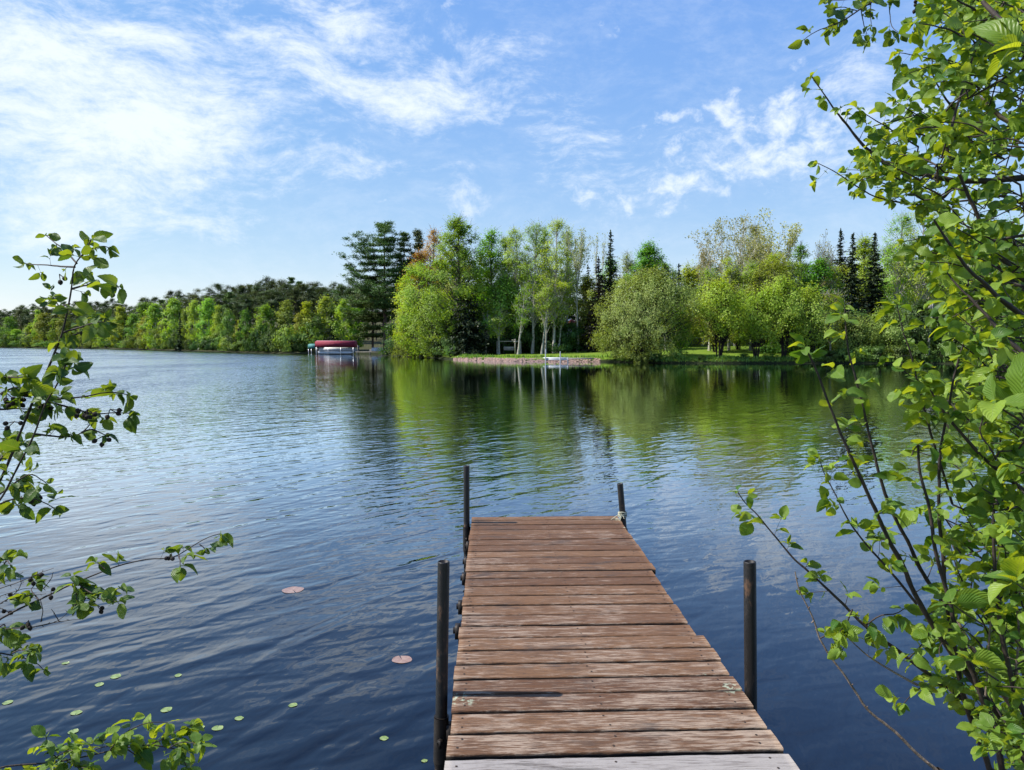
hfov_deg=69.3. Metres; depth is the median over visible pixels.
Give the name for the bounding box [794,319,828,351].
understorey shrub
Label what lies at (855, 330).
alder clump
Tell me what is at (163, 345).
shore bush
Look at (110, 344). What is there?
shore bush
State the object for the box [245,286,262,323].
red pine
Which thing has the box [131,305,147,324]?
red pine
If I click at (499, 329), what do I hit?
young birch
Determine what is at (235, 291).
red pine
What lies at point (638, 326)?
willow tree
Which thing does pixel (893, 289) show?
aspen tree
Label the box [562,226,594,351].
birch tree
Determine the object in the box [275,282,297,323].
red pine
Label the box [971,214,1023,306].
aspen tree
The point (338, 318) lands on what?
shore tree
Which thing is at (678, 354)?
shore bush
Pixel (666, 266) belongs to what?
forest tree
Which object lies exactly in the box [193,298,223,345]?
shore tree
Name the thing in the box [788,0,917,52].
alder branch
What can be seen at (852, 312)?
understorey shrub
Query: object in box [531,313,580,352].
understorey shrub
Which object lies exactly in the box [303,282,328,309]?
red pine
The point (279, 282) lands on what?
red pine
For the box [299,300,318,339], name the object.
shore tree
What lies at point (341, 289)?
red pine
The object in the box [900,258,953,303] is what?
forest tree
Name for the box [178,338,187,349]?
shore bush
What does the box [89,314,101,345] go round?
shore tree
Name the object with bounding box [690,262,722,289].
forest tree
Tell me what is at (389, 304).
red pine
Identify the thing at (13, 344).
shore bush
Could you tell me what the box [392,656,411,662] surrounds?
lily pad
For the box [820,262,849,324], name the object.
birch tree
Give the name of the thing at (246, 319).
shore tree
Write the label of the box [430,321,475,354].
understorey shrub
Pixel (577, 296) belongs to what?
forest tree
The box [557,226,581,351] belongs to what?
birch tree
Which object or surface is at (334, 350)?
pontoon boat
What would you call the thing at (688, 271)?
maple tree
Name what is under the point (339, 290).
red pine
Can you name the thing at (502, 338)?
understorey shrub
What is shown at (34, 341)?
shore bush
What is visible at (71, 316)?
red pine
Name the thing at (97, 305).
red pine
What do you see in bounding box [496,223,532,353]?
birch tree
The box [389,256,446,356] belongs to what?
maple tree
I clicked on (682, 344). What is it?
young maple
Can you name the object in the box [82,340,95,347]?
shore bush
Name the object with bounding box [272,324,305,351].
shore bush
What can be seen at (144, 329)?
shore tree
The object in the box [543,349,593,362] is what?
swimming dock
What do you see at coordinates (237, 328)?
shore tree
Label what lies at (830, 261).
birch tree
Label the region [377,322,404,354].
understorey shrub
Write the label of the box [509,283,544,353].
young birch
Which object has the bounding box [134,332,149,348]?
shore bush
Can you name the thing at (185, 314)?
shore tree
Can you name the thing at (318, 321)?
shore tree
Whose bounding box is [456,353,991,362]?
shore grass
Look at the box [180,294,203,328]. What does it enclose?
red pine
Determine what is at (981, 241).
alder shrub
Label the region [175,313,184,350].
spruce tree
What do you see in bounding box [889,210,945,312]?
aspen tree
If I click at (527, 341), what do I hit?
understorey shrub
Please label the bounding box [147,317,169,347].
shore tree
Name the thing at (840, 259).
spruce tree
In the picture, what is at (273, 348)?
shore bush
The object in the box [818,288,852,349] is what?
young birch
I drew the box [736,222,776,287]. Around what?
maple tree
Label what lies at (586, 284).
maple tree
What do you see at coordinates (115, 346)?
shore bush
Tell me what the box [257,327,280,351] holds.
shore bush
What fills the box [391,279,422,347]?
forest tree
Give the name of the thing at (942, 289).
aspen tree
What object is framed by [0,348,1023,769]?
water
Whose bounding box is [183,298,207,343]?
shore tree
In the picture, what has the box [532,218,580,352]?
birch tree
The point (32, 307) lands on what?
white pine
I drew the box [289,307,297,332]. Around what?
spruce tree
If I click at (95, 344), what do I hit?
shore bush
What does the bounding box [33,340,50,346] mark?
shore bush
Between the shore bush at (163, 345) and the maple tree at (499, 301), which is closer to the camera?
the maple tree at (499, 301)
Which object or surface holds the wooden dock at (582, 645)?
in the water
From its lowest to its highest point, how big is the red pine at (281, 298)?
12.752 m
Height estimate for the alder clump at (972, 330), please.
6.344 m
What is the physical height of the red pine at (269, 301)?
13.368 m
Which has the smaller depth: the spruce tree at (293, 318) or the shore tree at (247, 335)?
the spruce tree at (293, 318)
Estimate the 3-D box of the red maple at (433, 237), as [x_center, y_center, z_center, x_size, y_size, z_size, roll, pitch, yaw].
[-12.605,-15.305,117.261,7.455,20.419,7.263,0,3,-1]
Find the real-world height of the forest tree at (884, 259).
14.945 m
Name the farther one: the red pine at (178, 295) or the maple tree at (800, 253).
the red pine at (178, 295)
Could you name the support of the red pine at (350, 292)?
on the ground at (696, 350)
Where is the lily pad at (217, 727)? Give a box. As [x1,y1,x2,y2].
[212,725,222,729]
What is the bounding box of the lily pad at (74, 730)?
[67,729,78,733]
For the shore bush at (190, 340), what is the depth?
180.02 m
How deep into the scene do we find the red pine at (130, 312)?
279.33 m
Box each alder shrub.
[0,230,140,584]
[725,16,1023,769]
[801,0,1023,352]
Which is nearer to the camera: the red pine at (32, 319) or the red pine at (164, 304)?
the red pine at (164, 304)
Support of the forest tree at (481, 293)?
on the ground at (696, 350)
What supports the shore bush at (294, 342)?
on the ground at (696, 350)
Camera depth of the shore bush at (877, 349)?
69.73 m
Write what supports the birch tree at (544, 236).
on the ground at (696, 350)
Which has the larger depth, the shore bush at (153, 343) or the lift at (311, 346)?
the shore bush at (153, 343)
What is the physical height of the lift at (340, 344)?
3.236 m
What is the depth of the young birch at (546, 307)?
88.92 m
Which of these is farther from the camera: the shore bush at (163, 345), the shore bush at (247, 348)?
the shore bush at (163, 345)
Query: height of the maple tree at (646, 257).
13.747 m
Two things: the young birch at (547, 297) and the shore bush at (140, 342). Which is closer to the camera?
the young birch at (547, 297)
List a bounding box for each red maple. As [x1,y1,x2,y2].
[396,246,441,314]
[411,225,449,288]
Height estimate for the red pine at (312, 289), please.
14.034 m
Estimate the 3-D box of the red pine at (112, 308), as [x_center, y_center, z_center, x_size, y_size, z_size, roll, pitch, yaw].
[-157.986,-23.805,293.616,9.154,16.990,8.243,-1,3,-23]
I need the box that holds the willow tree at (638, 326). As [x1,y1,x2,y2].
[586,264,717,358]
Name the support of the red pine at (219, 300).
on the ground at (696, 350)
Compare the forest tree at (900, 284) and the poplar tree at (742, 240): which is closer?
the poplar tree at (742, 240)
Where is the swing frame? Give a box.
[497,341,520,353]
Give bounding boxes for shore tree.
[0,316,18,340]
[3,329,24,346]
[18,324,38,346]
[28,308,43,346]
[28,311,57,346]
[45,318,61,342]
[54,312,76,340]
[76,328,91,346]
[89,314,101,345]
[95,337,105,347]
[102,305,129,345]
[124,312,138,345]
[131,299,154,341]
[133,315,150,345]
[138,301,164,347]
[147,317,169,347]
[158,296,185,342]
[178,306,191,341]
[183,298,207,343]
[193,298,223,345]
[201,328,229,349]
[209,305,223,339]
[216,308,236,345]
[232,320,242,336]
[235,307,251,345]
[240,327,258,348]
[249,303,276,343]
[266,297,295,344]
[292,312,305,346]
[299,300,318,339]
[307,313,327,348]
[315,294,340,340]
[329,297,355,340]
[333,308,342,338]
[348,306,368,347]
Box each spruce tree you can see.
[122,318,126,347]
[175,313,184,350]
[237,307,243,340]
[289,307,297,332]
[323,312,341,340]
[580,256,612,351]
[586,230,622,348]
[670,263,684,348]
[829,228,849,296]
[841,233,871,319]
[860,232,890,322]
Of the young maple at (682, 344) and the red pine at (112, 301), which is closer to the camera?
the young maple at (682, 344)
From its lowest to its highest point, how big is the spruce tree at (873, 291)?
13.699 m
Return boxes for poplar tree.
[684,210,768,345]
[687,235,722,345]
[732,207,812,346]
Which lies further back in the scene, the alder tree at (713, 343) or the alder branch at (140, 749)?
the alder tree at (713, 343)
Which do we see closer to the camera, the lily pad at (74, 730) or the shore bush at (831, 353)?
the lily pad at (74, 730)
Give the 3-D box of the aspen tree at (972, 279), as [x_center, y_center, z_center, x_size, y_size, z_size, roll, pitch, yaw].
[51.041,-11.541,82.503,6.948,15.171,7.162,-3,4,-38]
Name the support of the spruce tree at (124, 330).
on the ground at (696, 350)
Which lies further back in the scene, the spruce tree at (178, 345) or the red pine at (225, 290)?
the red pine at (225, 290)
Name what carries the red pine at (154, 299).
on the ground at (696, 350)
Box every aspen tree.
[613,248,635,324]
[878,209,926,316]
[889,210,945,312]
[917,217,966,305]
[931,217,989,303]
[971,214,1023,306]
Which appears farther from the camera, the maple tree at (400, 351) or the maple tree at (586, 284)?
the maple tree at (400, 351)
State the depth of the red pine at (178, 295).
237.02 m
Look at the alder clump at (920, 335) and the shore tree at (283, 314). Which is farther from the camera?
the shore tree at (283, 314)
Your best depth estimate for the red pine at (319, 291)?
167.23 m
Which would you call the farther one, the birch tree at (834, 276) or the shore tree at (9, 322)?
the shore tree at (9, 322)
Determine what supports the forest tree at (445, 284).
on the ground at (696, 350)
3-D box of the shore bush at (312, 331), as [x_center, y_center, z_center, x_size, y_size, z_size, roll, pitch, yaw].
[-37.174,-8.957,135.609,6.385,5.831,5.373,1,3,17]
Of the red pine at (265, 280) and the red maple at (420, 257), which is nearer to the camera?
the red maple at (420, 257)
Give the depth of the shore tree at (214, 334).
166.91 m
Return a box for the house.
[686,318,755,344]
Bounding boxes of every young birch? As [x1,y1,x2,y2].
[476,310,497,354]
[487,306,508,353]
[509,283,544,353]
[532,278,560,353]
[536,283,558,353]
[552,286,575,346]
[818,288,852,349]
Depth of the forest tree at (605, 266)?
116.64 m
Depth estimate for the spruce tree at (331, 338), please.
139.54 m
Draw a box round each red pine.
[0,309,7,324]
[13,309,28,340]
[14,305,29,339]
[20,309,32,334]
[26,312,35,327]
[41,307,52,328]
[68,308,75,326]
[93,299,105,310]
[98,302,108,320]
[106,305,115,328]
[107,298,116,308]
[127,306,136,326]
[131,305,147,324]
[134,297,146,309]
[149,295,159,308]
[161,295,182,319]
[162,299,175,320]
[164,289,176,315]
[166,292,187,319]
[174,289,186,305]
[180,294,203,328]
[185,288,202,303]
[195,287,215,299]
[202,283,225,310]
[211,292,230,319]
[217,284,233,311]
[230,286,250,324]
[230,288,238,335]
[230,294,245,324]
[238,294,252,324]
[240,283,254,329]
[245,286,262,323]
[247,291,267,328]
[249,290,271,322]
[254,275,278,322]
[258,285,269,304]
[258,289,279,324]
[263,279,277,313]
[266,279,290,320]
[272,292,292,327]
[274,284,292,312]
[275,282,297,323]
[285,286,310,323]
[291,281,315,313]
[300,286,322,317]
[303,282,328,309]
[310,280,327,293]
[310,289,330,314]
[323,281,339,293]
[329,283,352,326]
[332,283,346,316]
[343,287,357,319]
[351,290,361,331]
[376,290,395,322]
[404,229,428,286]
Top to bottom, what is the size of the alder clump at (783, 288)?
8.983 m
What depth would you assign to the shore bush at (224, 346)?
152.98 m
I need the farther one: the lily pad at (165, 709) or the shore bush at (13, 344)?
the shore bush at (13, 344)
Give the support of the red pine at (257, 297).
on the ground at (696, 350)
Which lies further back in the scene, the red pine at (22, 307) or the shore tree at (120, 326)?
the red pine at (22, 307)
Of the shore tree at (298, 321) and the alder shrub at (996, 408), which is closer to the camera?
the alder shrub at (996, 408)
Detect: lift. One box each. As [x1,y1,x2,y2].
[308,344,318,353]
[315,341,356,353]
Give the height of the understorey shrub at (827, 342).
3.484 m
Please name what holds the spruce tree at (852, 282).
on the ground at (696, 350)
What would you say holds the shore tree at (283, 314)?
on the ground at (696, 350)
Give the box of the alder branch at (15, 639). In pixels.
[0,532,232,681]
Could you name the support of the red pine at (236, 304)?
on the ground at (696, 350)
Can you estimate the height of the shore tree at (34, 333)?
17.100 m
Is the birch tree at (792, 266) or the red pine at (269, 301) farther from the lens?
the red pine at (269, 301)
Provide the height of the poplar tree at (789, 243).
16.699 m
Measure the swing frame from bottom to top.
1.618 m
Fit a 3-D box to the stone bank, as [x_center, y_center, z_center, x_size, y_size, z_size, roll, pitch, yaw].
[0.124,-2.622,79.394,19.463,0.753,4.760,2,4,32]
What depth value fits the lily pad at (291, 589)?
5.58 m
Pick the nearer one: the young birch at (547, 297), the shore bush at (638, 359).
the shore bush at (638, 359)
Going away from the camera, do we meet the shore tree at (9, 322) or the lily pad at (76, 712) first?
the lily pad at (76, 712)
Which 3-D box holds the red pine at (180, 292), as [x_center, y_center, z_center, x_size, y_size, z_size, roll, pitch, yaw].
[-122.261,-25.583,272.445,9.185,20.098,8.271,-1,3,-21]
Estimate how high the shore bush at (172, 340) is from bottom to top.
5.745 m
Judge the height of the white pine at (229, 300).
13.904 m
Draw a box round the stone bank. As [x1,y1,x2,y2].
[453,357,600,361]
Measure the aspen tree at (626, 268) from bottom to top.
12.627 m
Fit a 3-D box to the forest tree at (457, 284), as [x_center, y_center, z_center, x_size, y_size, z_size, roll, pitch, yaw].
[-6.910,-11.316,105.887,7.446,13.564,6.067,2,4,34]
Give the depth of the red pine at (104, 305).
328.62 m
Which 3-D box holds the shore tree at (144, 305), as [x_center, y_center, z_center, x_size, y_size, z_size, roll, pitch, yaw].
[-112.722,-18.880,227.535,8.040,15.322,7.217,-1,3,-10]
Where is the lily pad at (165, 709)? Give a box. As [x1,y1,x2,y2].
[160,707,171,711]
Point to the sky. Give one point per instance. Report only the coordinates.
(234, 143)
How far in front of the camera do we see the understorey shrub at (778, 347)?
75.52 m
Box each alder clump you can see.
[680,274,771,357]
[734,285,804,357]
[753,272,809,356]
[779,280,836,350]
[822,309,883,356]
[855,296,917,354]
[900,295,944,356]
[919,293,973,352]
[953,301,1023,349]
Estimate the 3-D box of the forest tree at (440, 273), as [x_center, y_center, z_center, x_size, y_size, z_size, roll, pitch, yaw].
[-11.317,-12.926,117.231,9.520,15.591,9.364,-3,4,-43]
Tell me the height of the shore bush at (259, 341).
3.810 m
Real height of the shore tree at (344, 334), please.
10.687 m
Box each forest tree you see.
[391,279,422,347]
[422,276,440,292]
[423,258,452,330]
[433,248,484,313]
[441,261,485,315]
[470,271,496,336]
[484,263,531,338]
[518,260,540,349]
[530,268,565,319]
[553,266,584,319]
[571,274,594,327]
[593,256,621,304]
[595,271,614,313]
[615,259,637,301]
[654,263,677,310]
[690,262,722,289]
[714,263,724,276]
[850,252,886,292]
[871,245,892,293]
[885,243,927,314]
[888,256,922,311]
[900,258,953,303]
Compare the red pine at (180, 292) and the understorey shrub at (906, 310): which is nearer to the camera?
the understorey shrub at (906, 310)
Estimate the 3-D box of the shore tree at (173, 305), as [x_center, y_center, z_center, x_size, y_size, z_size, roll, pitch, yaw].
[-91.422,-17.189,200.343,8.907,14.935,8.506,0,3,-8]
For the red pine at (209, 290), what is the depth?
241.31 m
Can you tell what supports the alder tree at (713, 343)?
on the ground at (696, 350)
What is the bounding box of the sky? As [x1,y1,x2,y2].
[0,0,1023,319]
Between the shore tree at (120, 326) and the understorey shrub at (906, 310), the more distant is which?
the shore tree at (120, 326)
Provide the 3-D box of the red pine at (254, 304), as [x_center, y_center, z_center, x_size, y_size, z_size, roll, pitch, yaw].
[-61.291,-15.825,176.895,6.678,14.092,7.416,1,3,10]
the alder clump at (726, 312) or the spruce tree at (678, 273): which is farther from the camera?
the spruce tree at (678, 273)
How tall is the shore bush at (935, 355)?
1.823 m
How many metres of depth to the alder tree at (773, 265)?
80.07 m
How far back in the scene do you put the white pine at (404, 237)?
137.10 m
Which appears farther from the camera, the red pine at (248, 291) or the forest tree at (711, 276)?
the red pine at (248, 291)
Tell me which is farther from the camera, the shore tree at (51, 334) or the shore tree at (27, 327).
the shore tree at (27, 327)
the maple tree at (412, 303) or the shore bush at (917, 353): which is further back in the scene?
the maple tree at (412, 303)
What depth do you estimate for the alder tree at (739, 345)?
84.03 m
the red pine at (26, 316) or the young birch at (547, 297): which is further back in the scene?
the red pine at (26, 316)
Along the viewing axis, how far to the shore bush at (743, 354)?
70.76 m
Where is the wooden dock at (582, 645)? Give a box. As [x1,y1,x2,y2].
[433,465,799,769]
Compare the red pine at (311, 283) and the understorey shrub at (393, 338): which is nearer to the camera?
the understorey shrub at (393, 338)
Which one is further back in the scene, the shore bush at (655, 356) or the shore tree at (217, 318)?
the shore tree at (217, 318)
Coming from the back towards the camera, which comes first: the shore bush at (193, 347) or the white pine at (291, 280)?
the white pine at (291, 280)
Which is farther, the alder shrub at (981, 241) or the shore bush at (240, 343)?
the shore bush at (240, 343)
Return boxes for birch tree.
[489,234,520,319]
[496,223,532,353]
[516,218,551,353]
[529,225,559,318]
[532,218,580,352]
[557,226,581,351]
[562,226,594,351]
[591,232,608,297]
[655,277,679,349]
[696,265,723,350]
[717,253,742,349]
[736,257,765,350]
[757,250,785,350]
[782,257,808,314]
[812,229,837,297]
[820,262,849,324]
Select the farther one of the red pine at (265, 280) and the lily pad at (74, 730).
the red pine at (265, 280)
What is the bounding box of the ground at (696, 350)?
[0,315,1004,363]
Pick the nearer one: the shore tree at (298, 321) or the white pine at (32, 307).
the shore tree at (298, 321)
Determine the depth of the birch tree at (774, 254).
82.03 m
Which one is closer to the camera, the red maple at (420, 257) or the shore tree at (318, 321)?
the red maple at (420, 257)
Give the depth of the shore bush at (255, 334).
142.06 m
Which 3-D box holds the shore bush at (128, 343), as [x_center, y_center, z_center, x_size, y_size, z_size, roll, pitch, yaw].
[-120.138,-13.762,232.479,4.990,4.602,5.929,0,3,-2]
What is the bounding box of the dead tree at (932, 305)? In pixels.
[926,303,934,355]
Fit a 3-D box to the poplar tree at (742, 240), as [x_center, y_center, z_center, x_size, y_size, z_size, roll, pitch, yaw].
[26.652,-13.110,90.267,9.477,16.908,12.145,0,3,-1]
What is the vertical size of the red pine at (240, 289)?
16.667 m
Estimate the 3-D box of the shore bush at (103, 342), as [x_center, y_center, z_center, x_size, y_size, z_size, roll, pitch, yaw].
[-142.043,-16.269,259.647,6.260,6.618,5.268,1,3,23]
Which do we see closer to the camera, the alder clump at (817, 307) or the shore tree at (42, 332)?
the alder clump at (817, 307)
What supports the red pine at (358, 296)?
on the ground at (696, 350)
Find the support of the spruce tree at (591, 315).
on the ground at (696, 350)
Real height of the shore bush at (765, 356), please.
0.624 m
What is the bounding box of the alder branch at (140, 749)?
[0,712,216,769]
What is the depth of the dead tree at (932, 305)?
70.30 m
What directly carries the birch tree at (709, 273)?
on the ground at (696, 350)
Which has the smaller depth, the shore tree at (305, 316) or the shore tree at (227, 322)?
the shore tree at (305, 316)
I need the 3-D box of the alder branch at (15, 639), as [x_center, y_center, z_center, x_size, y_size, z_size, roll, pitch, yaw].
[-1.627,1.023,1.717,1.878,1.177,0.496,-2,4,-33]
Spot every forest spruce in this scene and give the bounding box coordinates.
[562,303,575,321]
[882,263,890,300]
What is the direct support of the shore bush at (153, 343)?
on the ground at (696, 350)
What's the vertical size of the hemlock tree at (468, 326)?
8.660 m
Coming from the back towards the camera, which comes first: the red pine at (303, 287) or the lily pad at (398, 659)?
the red pine at (303, 287)
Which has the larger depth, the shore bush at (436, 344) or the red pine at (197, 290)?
the red pine at (197, 290)
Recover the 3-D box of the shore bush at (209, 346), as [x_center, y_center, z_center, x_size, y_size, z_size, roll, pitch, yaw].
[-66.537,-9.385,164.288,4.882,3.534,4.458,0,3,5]
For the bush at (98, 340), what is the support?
on the ground at (696, 350)
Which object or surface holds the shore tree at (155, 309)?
on the ground at (696, 350)
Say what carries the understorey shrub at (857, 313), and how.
on the ground at (696, 350)
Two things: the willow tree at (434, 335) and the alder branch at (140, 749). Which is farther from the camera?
the willow tree at (434, 335)
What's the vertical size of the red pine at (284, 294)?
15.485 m
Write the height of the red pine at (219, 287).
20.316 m
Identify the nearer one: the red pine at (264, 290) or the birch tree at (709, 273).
the birch tree at (709, 273)
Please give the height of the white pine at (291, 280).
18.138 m
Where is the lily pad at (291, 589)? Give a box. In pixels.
[282,586,303,592]
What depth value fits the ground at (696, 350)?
83.26 m
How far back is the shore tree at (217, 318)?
168.96 m
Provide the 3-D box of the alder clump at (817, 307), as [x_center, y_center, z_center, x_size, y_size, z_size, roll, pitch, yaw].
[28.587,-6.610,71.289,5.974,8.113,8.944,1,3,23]
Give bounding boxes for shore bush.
[0,333,16,346]
[7,340,19,346]
[19,334,35,346]
[30,339,42,346]
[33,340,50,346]
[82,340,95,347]
[91,341,103,347]
[98,338,112,347]
[105,338,118,347]
[114,340,121,347]
[120,335,136,347]
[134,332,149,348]
[150,339,157,348]
[155,330,175,348]
[166,329,181,349]
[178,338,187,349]
[182,337,197,349]
[187,338,199,349]
[195,336,209,349]
[198,336,218,350]
[211,334,228,350]
[218,336,233,350]
[225,331,241,350]
[227,339,244,350]
[242,338,255,351]
[246,325,270,351]
[256,332,271,351]
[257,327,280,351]
[267,329,291,351]
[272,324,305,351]
[288,336,307,351]
[292,341,312,351]
[295,322,325,350]
[416,336,441,356]
[430,339,444,355]
[443,344,460,356]
[633,353,649,362]
[648,353,662,361]
[665,347,688,358]
[737,353,749,358]
[760,353,778,358]
[821,349,838,359]
[835,347,853,359]
[851,345,875,359]
[864,344,891,359]
[881,343,911,358]
[911,346,932,359]
[929,341,959,359]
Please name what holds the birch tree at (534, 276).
on the ground at (696, 350)
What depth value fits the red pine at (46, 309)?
343.54 m
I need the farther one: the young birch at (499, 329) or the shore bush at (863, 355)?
the young birch at (499, 329)
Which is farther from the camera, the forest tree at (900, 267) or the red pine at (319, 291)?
the red pine at (319, 291)
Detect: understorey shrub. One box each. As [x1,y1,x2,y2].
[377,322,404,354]
[382,325,415,350]
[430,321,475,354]
[488,324,521,353]
[507,320,541,352]
[518,319,550,352]
[526,323,556,352]
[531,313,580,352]
[549,320,587,352]
[575,316,595,349]
[760,309,826,354]
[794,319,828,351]
[816,327,839,350]
[839,309,875,348]
[842,307,870,319]
[892,302,937,319]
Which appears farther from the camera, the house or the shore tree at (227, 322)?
the shore tree at (227, 322)
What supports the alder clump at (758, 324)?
on the ground at (696, 350)
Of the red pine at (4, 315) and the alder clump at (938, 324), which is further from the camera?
the red pine at (4, 315)
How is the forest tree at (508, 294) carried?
on the ground at (696, 350)
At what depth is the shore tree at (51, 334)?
305.80 m
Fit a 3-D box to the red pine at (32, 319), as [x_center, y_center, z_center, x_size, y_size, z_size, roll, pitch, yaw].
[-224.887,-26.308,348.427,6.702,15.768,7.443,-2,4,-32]
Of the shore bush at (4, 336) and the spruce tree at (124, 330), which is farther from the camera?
the shore bush at (4, 336)
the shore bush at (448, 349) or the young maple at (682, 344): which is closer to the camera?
the young maple at (682, 344)
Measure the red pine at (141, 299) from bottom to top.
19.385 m
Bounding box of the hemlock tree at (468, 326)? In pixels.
[441,286,502,355]
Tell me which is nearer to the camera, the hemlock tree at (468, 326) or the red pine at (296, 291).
the hemlock tree at (468, 326)
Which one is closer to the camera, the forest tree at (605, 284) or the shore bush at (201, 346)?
the forest tree at (605, 284)
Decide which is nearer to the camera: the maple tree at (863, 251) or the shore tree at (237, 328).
the maple tree at (863, 251)
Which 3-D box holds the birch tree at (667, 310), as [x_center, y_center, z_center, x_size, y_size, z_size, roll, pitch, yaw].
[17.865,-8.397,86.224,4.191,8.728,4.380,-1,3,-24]
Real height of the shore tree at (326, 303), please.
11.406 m
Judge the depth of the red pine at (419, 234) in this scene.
135.92 m
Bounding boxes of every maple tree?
[388,306,418,356]
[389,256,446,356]
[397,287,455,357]
[421,213,495,336]
[470,225,513,353]
[479,270,531,353]
[568,273,602,347]
[623,236,671,317]
[670,259,703,346]
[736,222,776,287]
[784,241,814,304]
[797,251,848,320]
[844,232,893,310]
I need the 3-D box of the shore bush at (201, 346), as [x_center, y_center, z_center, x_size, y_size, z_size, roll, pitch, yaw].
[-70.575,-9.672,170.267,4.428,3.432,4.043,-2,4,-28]
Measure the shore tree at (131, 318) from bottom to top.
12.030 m
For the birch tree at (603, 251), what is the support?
on the ground at (696, 350)
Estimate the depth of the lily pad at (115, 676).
4.12 m
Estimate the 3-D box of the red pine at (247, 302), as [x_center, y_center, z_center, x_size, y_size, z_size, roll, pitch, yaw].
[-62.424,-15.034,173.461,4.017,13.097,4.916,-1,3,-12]
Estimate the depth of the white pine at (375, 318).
136.74 m
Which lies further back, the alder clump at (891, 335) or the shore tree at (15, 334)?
the shore tree at (15, 334)
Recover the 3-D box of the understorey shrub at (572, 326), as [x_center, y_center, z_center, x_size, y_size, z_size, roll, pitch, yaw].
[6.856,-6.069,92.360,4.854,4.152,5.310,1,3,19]
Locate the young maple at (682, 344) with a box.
[670,302,694,354]
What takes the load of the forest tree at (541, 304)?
on the ground at (696, 350)
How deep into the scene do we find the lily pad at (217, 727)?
3.57 m
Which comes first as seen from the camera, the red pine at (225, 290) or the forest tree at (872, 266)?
the forest tree at (872, 266)
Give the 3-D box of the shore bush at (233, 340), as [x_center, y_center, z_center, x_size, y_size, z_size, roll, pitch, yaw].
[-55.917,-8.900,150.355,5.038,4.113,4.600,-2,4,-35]
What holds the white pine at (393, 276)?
on the ground at (696, 350)
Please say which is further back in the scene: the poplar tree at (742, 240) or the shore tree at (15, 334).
the shore tree at (15, 334)
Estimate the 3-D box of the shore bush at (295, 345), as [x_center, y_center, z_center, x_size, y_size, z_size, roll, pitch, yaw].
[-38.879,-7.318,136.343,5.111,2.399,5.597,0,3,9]
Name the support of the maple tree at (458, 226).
on the ground at (696, 350)
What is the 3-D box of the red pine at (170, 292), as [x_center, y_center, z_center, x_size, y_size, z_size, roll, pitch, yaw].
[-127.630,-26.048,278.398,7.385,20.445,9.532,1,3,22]
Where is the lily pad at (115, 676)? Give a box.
[110,674,120,678]
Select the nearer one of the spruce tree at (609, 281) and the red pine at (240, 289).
the spruce tree at (609, 281)
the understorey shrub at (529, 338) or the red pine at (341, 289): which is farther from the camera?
the red pine at (341, 289)
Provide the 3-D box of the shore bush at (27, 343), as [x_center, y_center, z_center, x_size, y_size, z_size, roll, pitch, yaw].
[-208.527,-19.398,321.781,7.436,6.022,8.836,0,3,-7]
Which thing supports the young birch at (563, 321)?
on the ground at (696, 350)
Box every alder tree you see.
[691,274,746,351]
[706,268,755,349]
[739,251,797,351]
[764,286,806,346]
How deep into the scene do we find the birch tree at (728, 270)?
83.12 m
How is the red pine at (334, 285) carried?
on the ground at (696, 350)
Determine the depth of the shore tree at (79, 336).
283.90 m
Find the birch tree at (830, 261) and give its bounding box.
[812,229,837,297]
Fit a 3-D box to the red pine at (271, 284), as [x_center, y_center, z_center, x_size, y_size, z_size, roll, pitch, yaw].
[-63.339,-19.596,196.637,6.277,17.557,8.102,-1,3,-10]
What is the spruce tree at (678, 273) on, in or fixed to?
on the ground at (696, 350)
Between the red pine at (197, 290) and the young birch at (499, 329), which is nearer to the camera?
the young birch at (499, 329)
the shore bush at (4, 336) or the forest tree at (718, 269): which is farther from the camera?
the shore bush at (4, 336)
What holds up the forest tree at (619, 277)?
on the ground at (696, 350)
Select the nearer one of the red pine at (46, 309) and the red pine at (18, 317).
the red pine at (46, 309)
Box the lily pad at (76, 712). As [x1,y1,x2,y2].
[70,710,81,714]
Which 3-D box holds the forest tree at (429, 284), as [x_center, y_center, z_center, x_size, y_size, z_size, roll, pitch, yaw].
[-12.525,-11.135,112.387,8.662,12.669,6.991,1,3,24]
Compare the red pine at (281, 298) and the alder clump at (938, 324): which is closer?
the alder clump at (938, 324)
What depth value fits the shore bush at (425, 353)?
100.41 m
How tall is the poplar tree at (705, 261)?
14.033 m
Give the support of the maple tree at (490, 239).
on the ground at (696, 350)
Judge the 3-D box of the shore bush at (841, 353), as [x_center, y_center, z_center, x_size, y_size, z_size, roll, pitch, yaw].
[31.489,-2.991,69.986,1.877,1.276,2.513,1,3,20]
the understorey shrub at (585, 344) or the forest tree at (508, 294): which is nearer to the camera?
the understorey shrub at (585, 344)
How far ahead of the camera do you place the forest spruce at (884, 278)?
105.18 m
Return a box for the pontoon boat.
[317,347,355,353]
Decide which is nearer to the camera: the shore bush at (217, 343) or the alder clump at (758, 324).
the alder clump at (758, 324)
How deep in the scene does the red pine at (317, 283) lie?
213.69 m
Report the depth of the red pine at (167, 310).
224.59 m
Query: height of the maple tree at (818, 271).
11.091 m
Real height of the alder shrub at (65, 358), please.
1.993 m
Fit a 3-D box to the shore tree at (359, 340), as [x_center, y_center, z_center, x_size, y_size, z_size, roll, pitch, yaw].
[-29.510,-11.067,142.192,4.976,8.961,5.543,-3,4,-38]
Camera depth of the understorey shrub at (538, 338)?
92.37 m
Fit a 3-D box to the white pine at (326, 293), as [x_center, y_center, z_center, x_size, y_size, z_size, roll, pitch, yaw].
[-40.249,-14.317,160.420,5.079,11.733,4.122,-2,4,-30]
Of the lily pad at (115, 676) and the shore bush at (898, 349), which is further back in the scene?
the shore bush at (898, 349)
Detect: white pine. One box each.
[26,306,35,325]
[220,292,237,333]
[287,277,296,317]
[316,292,336,322]
[331,220,414,349]
[342,276,395,347]
[392,230,412,295]

